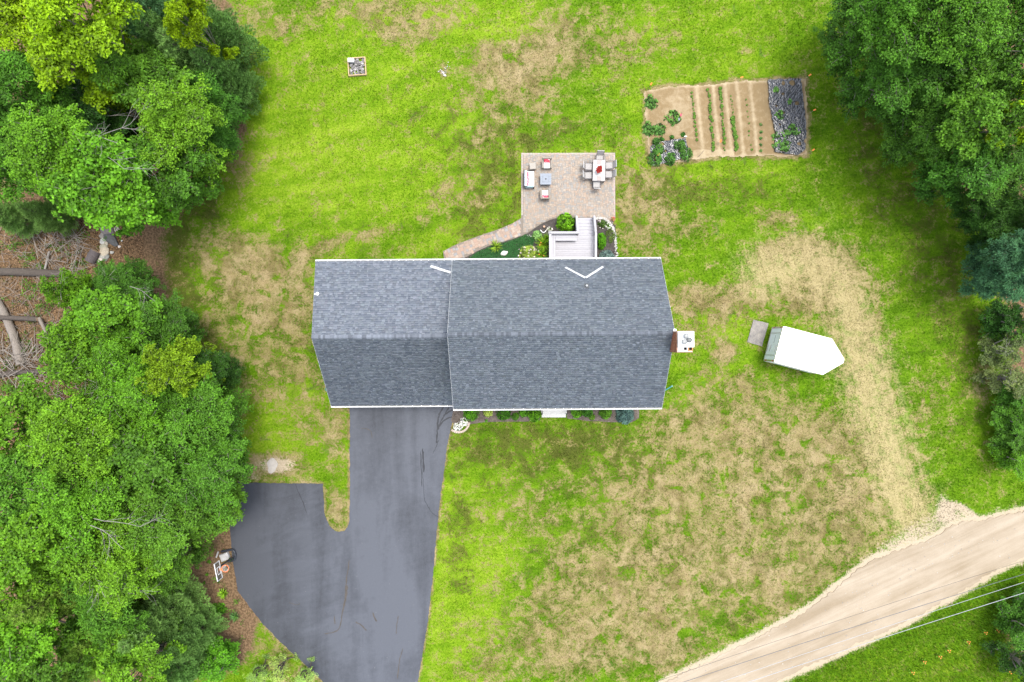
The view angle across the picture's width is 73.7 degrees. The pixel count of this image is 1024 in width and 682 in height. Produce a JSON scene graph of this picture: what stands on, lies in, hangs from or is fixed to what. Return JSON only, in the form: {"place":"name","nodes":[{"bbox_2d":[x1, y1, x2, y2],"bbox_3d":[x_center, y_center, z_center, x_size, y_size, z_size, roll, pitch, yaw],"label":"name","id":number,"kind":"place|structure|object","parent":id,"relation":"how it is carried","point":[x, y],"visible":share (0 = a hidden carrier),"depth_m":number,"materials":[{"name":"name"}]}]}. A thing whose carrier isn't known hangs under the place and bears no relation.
{"place":"outdoors","nodes":[
{"label":"outdoors","id":0,"kind":"place"},
{"bbox_2d":[230,407,452,681],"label":"driveway","id":1,"kind":"structure","parent":0,"point":[351,603],"depth_m":49.49,"materials":[{"name":"grey asphalt"}]},
{"bbox_2d":[0,0,1023,681],"bbox_3d":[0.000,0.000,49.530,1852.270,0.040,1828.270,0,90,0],"label":"ground","id":2,"kind":"structure","parent":0,"point":[156,242],"depth_m":49.53,"materials":[{"name":"green plant"}]},
{"bbox_2d":[0,299,25,364],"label":"fallen log","id":3,"kind":"object","parent":2,"relation":"on","point":[9,325],"visible":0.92,"depth_m":48.99,"materials":[{"name":"grey wood"}]},
{"bbox_2d":[0,197,41,238],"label":"pine tree","id":4,"kind":"object","parent":2,"relation":"on","point":[11,218],"visible":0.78,"depth_m":46.90,"materials":[{"name":"green plant"}]},
{"bbox_2d":[0,325,44,387],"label":"brush pile","id":5,"kind":"object","parent":2,"relation":"on","point":[29,352],"visible":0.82,"depth_m":49.01,"materials":[{"name":"grey plant"}]},
{"bbox_2d":[0,268,63,276],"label":"fallen log","id":6,"kind":"object","parent":2,"relation":"on","point":[24,272],"visible":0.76,"depth_m":48.96,"materials":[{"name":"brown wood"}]},
{"bbox_2d":[0,108,66,210],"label":"leafy tree","id":7,"kind":"object","parent":2,"relation":"on","point":[8,192],"visible":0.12,"depth_m":40.30,"materials":[{"name":"green plant"}]},
{"bbox_2d":[0,540,73,626],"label":"leafy tree","id":8,"kind":"object","parent":2,"relation":"on","point":[33,586],"visible":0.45,"depth_m":39.60,"materials":[{"name":"green plant"}]},
{"bbox_2d":[0,0,78,72],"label":"leafy tree","id":9,"kind":"object","parent":2,"relation":"on","point":[16,25],"visible":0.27,"depth_m":39.22,"materials":[{"name":"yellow plant"}]},
{"bbox_2d":[0,216,86,400],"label":"fallen twigs","id":10,"kind":"object","parent":2,"relation":"on","point":[25,252],"depth_m":49.30,"materials":[{"name":"brown wood"}]},
{"bbox_2d":[0,597,86,681],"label":"leafy tree","id":11,"kind":"object","parent":2,"relation":"on","point":[41,637],"visible":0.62,"depth_m":39.58,"materials":[{"name":"green plant"}]},
{"bbox_2d":[0,439,86,533],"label":"leafy tree","id":12,"kind":"object","parent":2,"relation":"on","point":[12,472],"visible":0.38,"depth_m":39.05,"materials":[{"name":"green plant"}]},
{"bbox_2d":[0,372,89,469],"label":"leafy tree","id":13,"kind":"object","parent":2,"relation":"on","point":[25,402],"visible":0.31,"depth_m":40.69,"materials":[{"name":"green plant"}]},
{"bbox_2d":[15,197,79,236],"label":"pine tree","id":14,"kind":"object","parent":2,"relation":"on","point":[40,213],"visible":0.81,"depth_m":46.14,"materials":[{"name":"green plant"}]},
{"bbox_2d":[0,44,96,141],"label":"leafy tree","id":15,"kind":"object","parent":2,"relation":"on","point":[14,66],"visible":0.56,"depth_m":39.96,"materials":[{"name":"green plant"}]},
{"bbox_2d":[9,621,91,681],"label":"leafy tree","id":16,"kind":"object","parent":2,"relation":"on","point":[62,645],"visible":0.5,"depth_m":39.65,"materials":[{"name":"green plant"}]},
{"bbox_2d":[0,503,109,593],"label":"leafy tree","id":17,"kind":"object","parent":2,"relation":"on","point":[19,541],"visible":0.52,"depth_m":38.32,"materials":[{"name":"green plant"}]},
{"bbox_2d":[25,214,99,285],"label":"dead branches","id":18,"kind":"object","parent":2,"relation":"on","point":[56,243],"visible":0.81,"depth_m":49.11,"materials":[{"name":"wood"}]},
{"bbox_2d":[6,536,119,626],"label":"pine tree","id":19,"kind":"object","parent":2,"relation":"on","point":[58,595],"visible":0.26,"depth_m":40.25,"materials":[{"name":"green plant"}]},
{"bbox_2d":[38,267,94,312],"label":"leafy tree","id":20,"kind":"object","parent":2,"relation":"on","point":[69,284],"visible":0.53,"depth_m":40.75,"materials":[{"name":"green plant"}]},
{"bbox_2d":[0,100,145,211],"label":"leafy tree","id":21,"kind":"object","parent":2,"relation":"on","point":[42,147],"visible":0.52,"depth_m":37.47,"materials":[{"name":"green plant"}]},
{"bbox_2d":[19,9,141,114],"bbox_3d":[-26.735,-16.872,43.746,5.242,11.925,5.987,-39,100,-3],"label":"leafy tree","id":22,"kind":"object","parent":2,"relation":"on","point":[47,68],"visible":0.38,"depth_m":39.45,"materials":[{"name":"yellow plant"}]},
{"bbox_2d":[23,0,145,100],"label":"leafy tree","id":23,"kind":"object","parent":2,"relation":"on","point":[105,20],"visible":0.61,"depth_m":36.64,"materials":[{"name":"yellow plant"}]},
{"bbox_2d":[16,381,153,485],"bbox_3d":[-25.352,5.230,43.188,5.715,13.189,5.939,-28,93,-11],"label":"leafy tree","id":24,"kind":"object","parent":2,"relation":"on","point":[84,445],"visible":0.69,"depth_m":37.98,"materials":[{"name":"green plant"}]},
{"bbox_2d":[36,312,138,392],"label":"leafy tree","id":25,"kind":"object","parent":2,"relation":"on","point":[63,338],"visible":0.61,"depth_m":39.97,"materials":[{"name":"green plant"}]},
{"bbox_2d":[0,197,189,678],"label":"leaf litter","id":26,"kind":"object","parent":2,"relation":"on","point":[42,251],"visible":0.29,"depth_m":49.48,"materials":[{"name":"brown plant"}]},
{"bbox_2d":[23,453,171,563],"bbox_3d":[-24.978,9.824,43.062,8.506,13.434,7.082,-29,92,-11],"label":"leafy tree","id":27,"kind":"object","parent":2,"relation":"on","point":[66,508],"visible":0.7,"depth_m":38.53,"materials":[{"name":"green plant"}]},
{"bbox_2d":[54,78,142,143],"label":"leafy tree","id":28,"kind":"object","parent":2,"relation":"on","point":[114,120],"visible":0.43,"depth_m":43.38,"materials":[{"name":"green plant"}]},
{"bbox_2d":[38,98,182,239],"bbox_3d":[-23.133,-9.885,43.078,7.827,13.535,6.654,-32,99,-7],"label":"leafy tree","id":29,"kind":"object","parent":2,"relation":"on","point":[110,190],"visible":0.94,"depth_m":38.01,"materials":[{"name":"green plant"}]},
{"bbox_2d":[60,577,164,665],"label":"leafy tree","id":30,"kind":"object","parent":2,"relation":"on","point":[107,625],"visible":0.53,"depth_m":40.15,"materials":[{"name":"green plant"}]},
{"bbox_2d":[53,596,172,681],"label":"pine tree","id":31,"kind":"object","parent":2,"relation":"on","point":[77,656],"visible":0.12,"depth_m":41.25,"materials":[{"name":"green plant"}]},
{"bbox_2d":[62,284,166,364],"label":"leafy tree","id":32,"kind":"object","parent":2,"relation":"on","point":[89,307],"visible":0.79,"depth_m":40.95,"materials":[{"name":"green plant"}]},
{"bbox_2d":[76,33,169,108],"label":"leafy tree","id":33,"kind":"object","parent":2,"relation":"on","point":[114,64],"visible":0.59,"depth_m":39.50,"materials":[{"name":"green plant"}]},
{"bbox_2d":[86,255,166,316],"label":"leafy tree","id":34,"kind":"object","parent":2,"relation":"on","point":[127,275],"visible":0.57,"depth_m":43.58,"materials":[{"name":"green plant"}]},
{"bbox_2d":[61,515,191,630],"bbox_3d":[-23.389,13.408,43.504,6.432,12.252,6.580,-7,90,0],"label":"leafy tree","id":35,"kind":"object","parent":2,"relation":"on","point":[102,577],"visible":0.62,"depth_m":39.27,"materials":[{"name":"green plant"}]},
{"bbox_2d":[76,334,181,445],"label":"leafy tree","id":36,"kind":"object","parent":2,"relation":"on","point":[119,389],"visible":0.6,"depth_m":38.73,"materials":[{"name":"green plant"}]},
{"bbox_2d":[82,612,195,681],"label":"leafy tree","id":37,"kind":"object","parent":2,"relation":"on","point":[144,656],"visible":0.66,"depth_m":40.60,"materials":[{"name":"green plant"}]},
{"bbox_2d":[97,405,191,504],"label":"leafy tree","id":38,"kind":"object","parent":2,"relation":"on","point":[138,470],"visible":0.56,"depth_m":39.13,"materials":[{"name":"green plant"}]},
{"bbox_2d":[128,6,186,59],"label":"pine tree","id":39,"kind":"object","parent":2,"relation":"on","point":[148,24],"visible":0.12,"depth_m":39.71,"materials":[{"name":"green plant"}]},
{"bbox_2d":[111,38,208,106],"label":"leafy tree","id":40,"kind":"object","parent":2,"relation":"on","point":[170,76],"visible":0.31,"depth_m":40.31,"materials":[{"name":"green plant"}]},
{"bbox_2d":[117,571,210,653],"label":"pine tree","id":41,"kind":"object","parent":2,"relation":"on","point":[159,621],"visible":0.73,"depth_m":44.69,"materials":[{"name":"green plant"}]},
{"bbox_2d":[115,481,217,571],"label":"leafy tree","id":42,"kind":"object","parent":2,"relation":"on","point":[157,536],"visible":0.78,"depth_m":39.89,"materials":[{"name":"green plant"}]},
{"bbox_2d":[122,0,216,47],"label":"pine tree","id":43,"kind":"object","parent":2,"relation":"on","point":[157,6],"visible":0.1,"depth_m":40.69,"materials":[{"name":"green plant"}]},
{"bbox_2d":[132,288,207,352],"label":"leafy tree","id":44,"kind":"object","parent":2,"relation":"on","point":[176,322],"visible":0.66,"depth_m":42.75,"materials":[{"name":"green plant"}]},
{"bbox_2d":[90,364,253,453],"bbox_3d":[-21.163,3.521,44.156,8.137,10.639,5.333,24,83,-9],"label":"leafy tree","id":45,"kind":"object","parent":2,"relation":"on","point":[202,412],"visible":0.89,"depth_m":40.30,"materials":[{"name":"green plant"}]},
{"bbox_2d":[119,125,224,215],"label":"leafy tree","id":46,"kind":"object","parent":2,"relation":"on","point":[179,186],"visible":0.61,"depth_m":40.83,"materials":[{"name":"green plant"}]},
{"bbox_2d":[133,537,212,597],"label":"leafy tree","id":47,"kind":"object","parent":2,"relation":"on","point":[174,576],"visible":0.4,"depth_m":42.70,"materials":[{"name":"green plant"}]},
{"bbox_2d":[149,644,209,681],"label":"pine tree","id":48,"kind":"object","parent":2,"relation":"on","point":[188,670],"visible":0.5,"depth_m":45.40,"materials":[{"name":"green plant"}]},
{"bbox_2d":[134,334,225,400],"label":"leafy tree","id":49,"kind":"object","parent":2,"relation":"on","point":[163,367],"visible":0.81,"depth_m":38.47,"materials":[{"name":"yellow plant"}]},
{"bbox_2d":[131,73,238,188],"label":"leafy tree","id":50,"kind":"object","parent":2,"relation":"on","point":[163,115],"visible":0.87,"depth_m":39.65,"materials":[{"name":"green plant"}]},
{"bbox_2d":[160,603,229,664],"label":"pine tree","id":51,"kind":"object","parent":2,"relation":"on","point":[200,637],"visible":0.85,"depth_m":45.98,"materials":[{"name":"green plant"}]},
{"bbox_2d":[153,25,252,108],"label":"pine tree","id":52,"kind":"object","parent":2,"relation":"on","point":[165,40],"visible":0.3,"depth_m":40.83,"materials":[{"name":"green plant"}]},
{"bbox_2d":[150,407,256,524],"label":"leafy tree","id":53,"kind":"object","parent":2,"relation":"on","point":[204,471],"visible":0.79,"depth_m":40.42,"materials":[{"name":"green plant"}]},
{"bbox_2d":[162,0,244,74],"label":"leafy tree","id":54,"kind":"object","parent":2,"relation":"on","point":[194,27],"visible":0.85,"depth_m":38.28,"materials":[{"name":"green plant"}]},
{"bbox_2d":[172,59,251,134],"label":"leafy tree","id":55,"kind":"object","parent":2,"relation":"on","point":[217,96],"visible":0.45,"depth_m":43.09,"materials":[{"name":"green plant"}]},
{"bbox_2d":[178,476,248,547],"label":"leafy tree","id":56,"kind":"object","parent":2,"relation":"on","point":[237,512],"visible":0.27,"depth_m":42.70,"materials":[{"name":"green plant"}]},
{"bbox_2d":[184,347,244,393],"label":"leafy tree","id":57,"kind":"object","parent":2,"relation":"on","point":[222,370],"visible":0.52,"depth_m":43.52,"materials":[{"name":"green plant"}]},
{"bbox_2d":[166,0,269,83],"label":"pine tree","id":58,"kind":"object","parent":2,"relation":"on","point":[222,27],"visible":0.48,"depth_m":44.52,"materials":[{"name":"green plant"}]},
{"bbox_2d":[197,635,240,681],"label":"shrub","id":59,"kind":"object","parent":2,"relation":"on","point":[220,656],"visible":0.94,"depth_m":47.06,"materials":[{"name":"green plant"}]},
{"bbox_2d":[199,105,242,165],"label":"leafy tree","id":60,"kind":"object","parent":2,"relation":"on","point":[225,138],"visible":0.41,"depth_m":44.11,"materials":[{"name":"green plant"}]},
{"bbox_2d":[189,46,266,114],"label":"pine tree","id":61,"kind":"object","parent":2,"relation":"on","point":[197,54],"visible":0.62,"depth_m":44.40,"materials":[{"name":"green plant"}]},
{"bbox_2d":[259,652,298,681],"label":"sapling","id":62,"kind":"object","parent":2,"relation":"on","point":[280,667],"visible":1,"depth_m":47.39,"materials":[{"name":"green plant"}]},
{"bbox_2d":[347,57,366,76],"bbox_3d":[-11.212,-19.849,49.393,1.300,0.233,1.300,-4,90,0],"label":"stone box","id":63,"kind":"object","parent":2,"relation":"on","point":[357,67],"visible":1,"depth_m":49.33,"materials":[{"name":"grey stone"}]},
{"bbox_2d":[443,218,520,258],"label":"walkway","id":64,"kind":"structure","parent":2,"relation":"on","point":[464,249],"depth_m":49.46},
{"bbox_2d":[451,410,539,424],"bbox_3d":[-1.176,5.448,49.518,6.472,0.064,1.282,0,90,0],"label":"mulch bed","id":65,"kind":"object","parent":2,"relation":"on","point":[457,416],"visible":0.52,"depth_m":49.49,"materials":[{"name":"brown soil"}]},
{"bbox_2d":[311,257,693,410],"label":"house","id":66,"kind":"structure","parent":2,"relation":"on","point":[531,334],"depth_m":42.39,"materials":[{"name":"grey"}]},
{"bbox_2d":[0,216,1021,681],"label":"undergrowth","id":67,"kind":"object","parent":2,"relation":"on","point":[74,266],"visible":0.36,"depth_m":49.27,"materials":[{"name":"brown plant"}]},
{"bbox_2d":[463,218,616,258],"bbox_3d":[1.960,-7.321,49.518,11.343,0.064,3.302,0,90,0],"label":"mulch bed","id":68,"kind":"object","parent":2,"relation":"on","point":[551,223],"visible":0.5,"depth_m":49.49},
{"bbox_2d":[469,234,534,258],"bbox_3d":[-0.623,-6.324,49.425,5.063,0.130,1.786,-18,90,0],"label":"ground cover","id":69,"kind":"object","parent":68,"relation":"on","point":[511,248],"visible":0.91,"depth_m":49.45,"materials":[{"name":"green plant"}]},
{"bbox_2d":[556,212,575,230],"bbox_3d":[3.862,-8.580,49.125,1.610,1.289,1.584,0,90,0],"label":"hydrangea","id":70,"kind":"object","parent":68,"relation":"on","point":[569,219],"visible":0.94,"depth_m":48.87,"materials":[{"name":"green plant"}]},
{"bbox_2d":[548,216,596,257],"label":"deck","id":71,"kind":"structure","parent":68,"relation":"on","point":[580,241],"depth_m":48.50,"materials":[{"name":"grey wood"}]},
{"bbox_2d":[521,153,614,235],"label":"patio","id":72,"kind":"structure","parent":2,"relation":"on","point":[573,193],"depth_m":49.46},
{"bbox_2d":[567,409,638,421],"bbox_3d":[6.602,5.357,49.518,5.239,0.064,1.094,0,90,0],"label":"mulch bed","id":73,"kind":"object","parent":2,"relation":"on","point":[611,419],"visible":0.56,"depth_m":49.49,"materials":[{"name":"brown soil"}]},
{"bbox_2d":[747,320,767,345],"bbox_3d":[17.813,-0.602,49.473,1.138,0.030,1.747,16,90,0],"label":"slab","id":74,"kind":"object","parent":2,"relation":"on","point":[757,333],"visible":1,"depth_m":49.46,"materials":[{"name":"grey concrete"}]},
{"bbox_2d":[763,326,843,374],"bbox_3d":[20.743,0.839,48.165,5.060,2.670,2.569,15,90,0],"label":"cargo trailer","id":75,"kind":"object","parent":2,"relation":"on","point":[800,350],"visible":1,"depth_m":46.90,"materials":[{"name":"metal"}]},
{"bbox_2d":[813,0,890,66],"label":"leafy tree","id":76,"kind":"object","parent":2,"relation":"on","point":[831,34],"visible":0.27,"depth_m":44.63,"materials":[{"name":"green plant"}]},
{"bbox_2d":[824,0,953,89],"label":"leafy tree","id":77,"kind":"object","parent":2,"relation":"on","point":[891,28],"visible":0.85,"depth_m":39.54,"materials":[{"name":"green plant"}]},
{"bbox_2d":[833,18,952,134],"bbox_3d":[23.887,-16.578,44.314,5.758,10.597,5.957,11,90,0],"label":"leafy tree","id":78,"kind":"object","parent":2,"relation":"on","point":[887,82],"visible":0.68,"depth_m":41.81,"materials":[{"name":"green plant"}]},
{"bbox_2d":[793,566,1023,681],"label":"tall grass","id":79,"kind":"structure","parent":2,"relation":"on","point":[941,652],"depth_m":49.41,"materials":[{"name":"green plant"}]},
{"bbox_2d":[876,87,982,167],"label":"leafy tree","id":80,"kind":"object","parent":2,"relation":"on","point":[925,136],"visible":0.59,"depth_m":42.45,"materials":[{"name":"green plant"}]},
{"bbox_2d":[867,22,999,133],"bbox_3d":[26.330,-16.831,44.480,6.017,10.542,6.253,31,100,5],"label":"leafy tree","id":81,"kind":"object","parent":2,"relation":"on","point":[929,90],"visible":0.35,"depth_m":40.44,"materials":[{"name":"green plant"}]},
{"bbox_2d":[874,0,1016,91],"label":"leafy tree","id":82,"kind":"object","parent":2,"relation":"on","point":[981,30],"visible":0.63,"depth_m":37.52,"materials":[{"name":"green plant"}]},
{"bbox_2d":[903,53,1023,164],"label":"leafy tree","id":83,"kind":"object","parent":2,"relation":"on","point":[989,114],"visible":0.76,"depth_m":38.89,"materials":[{"name":"green plant"}]},
{"bbox_2d":[910,131,1018,208],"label":"leafy tree","id":84,"kind":"object","parent":2,"relation":"on","point":[981,171],"visible":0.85,"depth_m":41.80,"materials":[{"name":"green plant"}]},
{"bbox_2d":[937,131,1023,225],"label":"leafy tree","id":85,"kind":"object","parent":2,"relation":"on","point":[1017,176],"visible":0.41,"depth_m":42.36,"materials":[{"name":"green plant"}]},
{"bbox_2d":[948,184,1022,236],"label":"leafy tree","id":86,"kind":"object","parent":2,"relation":"on","point":[978,206],"visible":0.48,"depth_m":45.04,"materials":[{"name":"green plant"}]},
{"bbox_2d":[951,16,1023,126],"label":"leafy tree","id":87,"kind":"object","parent":2,"relation":"on","point":[1003,57],"visible":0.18,"depth_m":38.86,"materials":[{"name":"green plant"}]},
{"bbox_2d":[957,260,1023,302],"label":"leafy tree","id":88,"kind":"object","parent":2,"relation":"on","point":[1008,291],"visible":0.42,"depth_m":44.42,"materials":[{"name":"green plant"}]},
{"bbox_2d":[959,192,1023,246],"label":"leafy tree","id":89,"kind":"object","parent":2,"relation":"on","point":[1007,221],"visible":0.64,"depth_m":42.84,"materials":[{"name":"green plant"}]},
{"bbox_2d":[960,228,1023,289],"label":"leafy tree","id":90,"kind":"object","parent":2,"relation":"on","point":[1010,254],"visible":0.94,"depth_m":42.61,"materials":[{"name":"green plant"}]},
{"bbox_2d":[970,359,1023,399],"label":"shrub","id":91,"kind":"object","parent":2,"relation":"on","point":[1007,377],"visible":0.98,"depth_m":47.78,"materials":[{"name":"green plant"}]},
{"bbox_2d":[976,330,1023,366],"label":"shrub","id":92,"kind":"object","parent":2,"relation":"on","point":[990,358],"visible":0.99,"depth_m":47.29,"materials":[{"name":"green plant"}]},
{"bbox_2d":[978,298,1023,338],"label":"shrub","id":93,"kind":"object","parent":2,"relation":"on","point":[998,315],"visible":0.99,"depth_m":47.46,"materials":[{"name":"green plant"}]},
{"bbox_2d":[979,640,1023,681],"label":"shrub","id":94,"kind":"object","parent":2,"relation":"on","point":[1013,664],"visible":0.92,"depth_m":47.82,"materials":[{"name":"green plant"}]},
{"bbox_2d":[979,75,1023,146],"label":"leafy tree","id":95,"kind":"object","parent":2,"relation":"on","point":[1020,136],"visible":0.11,"depth_m":40.48,"materials":[{"name":"green plant"}]},
{"bbox_2d":[985,422,1023,452],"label":"shrub","id":96,"kind":"object","parent":2,"relation":"on","point":[1005,438],"visible":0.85,"depth_m":47.92,"materials":[{"name":"green plant"}]},
{"bbox_2d":[987,443,1023,481],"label":"shrub","id":97,"kind":"object","parent":2,"relation":"on","point":[1015,462],"visible":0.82,"depth_m":47.65,"materials":[{"name":"green plant"}]},
{"bbox_2d":[987,0,1023,47],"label":"leafy tree","id":98,"kind":"object","parent":2,"relation":"on","point":[1018,6],"visible":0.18,"depth_m":38.77,"materials":[{"name":"green plant"}]},
{"bbox_2d":[988,400,1023,435],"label":"shrub","id":99,"kind":"object","parent":2,"relation":"on","point":[1003,414],"visible":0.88,"depth_m":47.73,"materials":[{"name":"green plant"}]},
{"bbox_2d":[990,381,1023,410],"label":"shrub","id":100,"kind":"object","parent":2,"relation":"on","point":[1005,396],"visible":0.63,"depth_m":47.81,"materials":[{"name":"green plant"}]},
{"bbox_2d":[991,595,1023,650],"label":"shrub","id":101,"kind":"object","parent":2,"relation":"on","point":[1012,623],"visible":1,"depth_m":47.86,"materials":[{"name":"green plant"}]},
{"bbox_2d":[644,79,807,164],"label":"garden soil","id":102,"kind":"structure","parent":0,"point":[679,99],"depth_m":49.47,"materials":[{"name":"brown soil"}]},
{"bbox_2d":[650,138,688,164],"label":"plastic mulch","id":103,"kind":"object","parent":102,"relation":"on","point":[668,146],"visible":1,"depth_m":49.34,"materials":[{"name":"black plastic"}]},
{"bbox_2d":[768,78,806,154],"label":"plastic mulch","id":104,"kind":"object","parent":102,"relation":"on","point":[794,114],"visible":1,"depth_m":49.34,"materials":[{"name":"black plastic"}]},
{"bbox_2d":[667,511,1023,681],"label":"road","id":105,"kind":"structure","parent":0,"point":[886,572],"depth_m":49.49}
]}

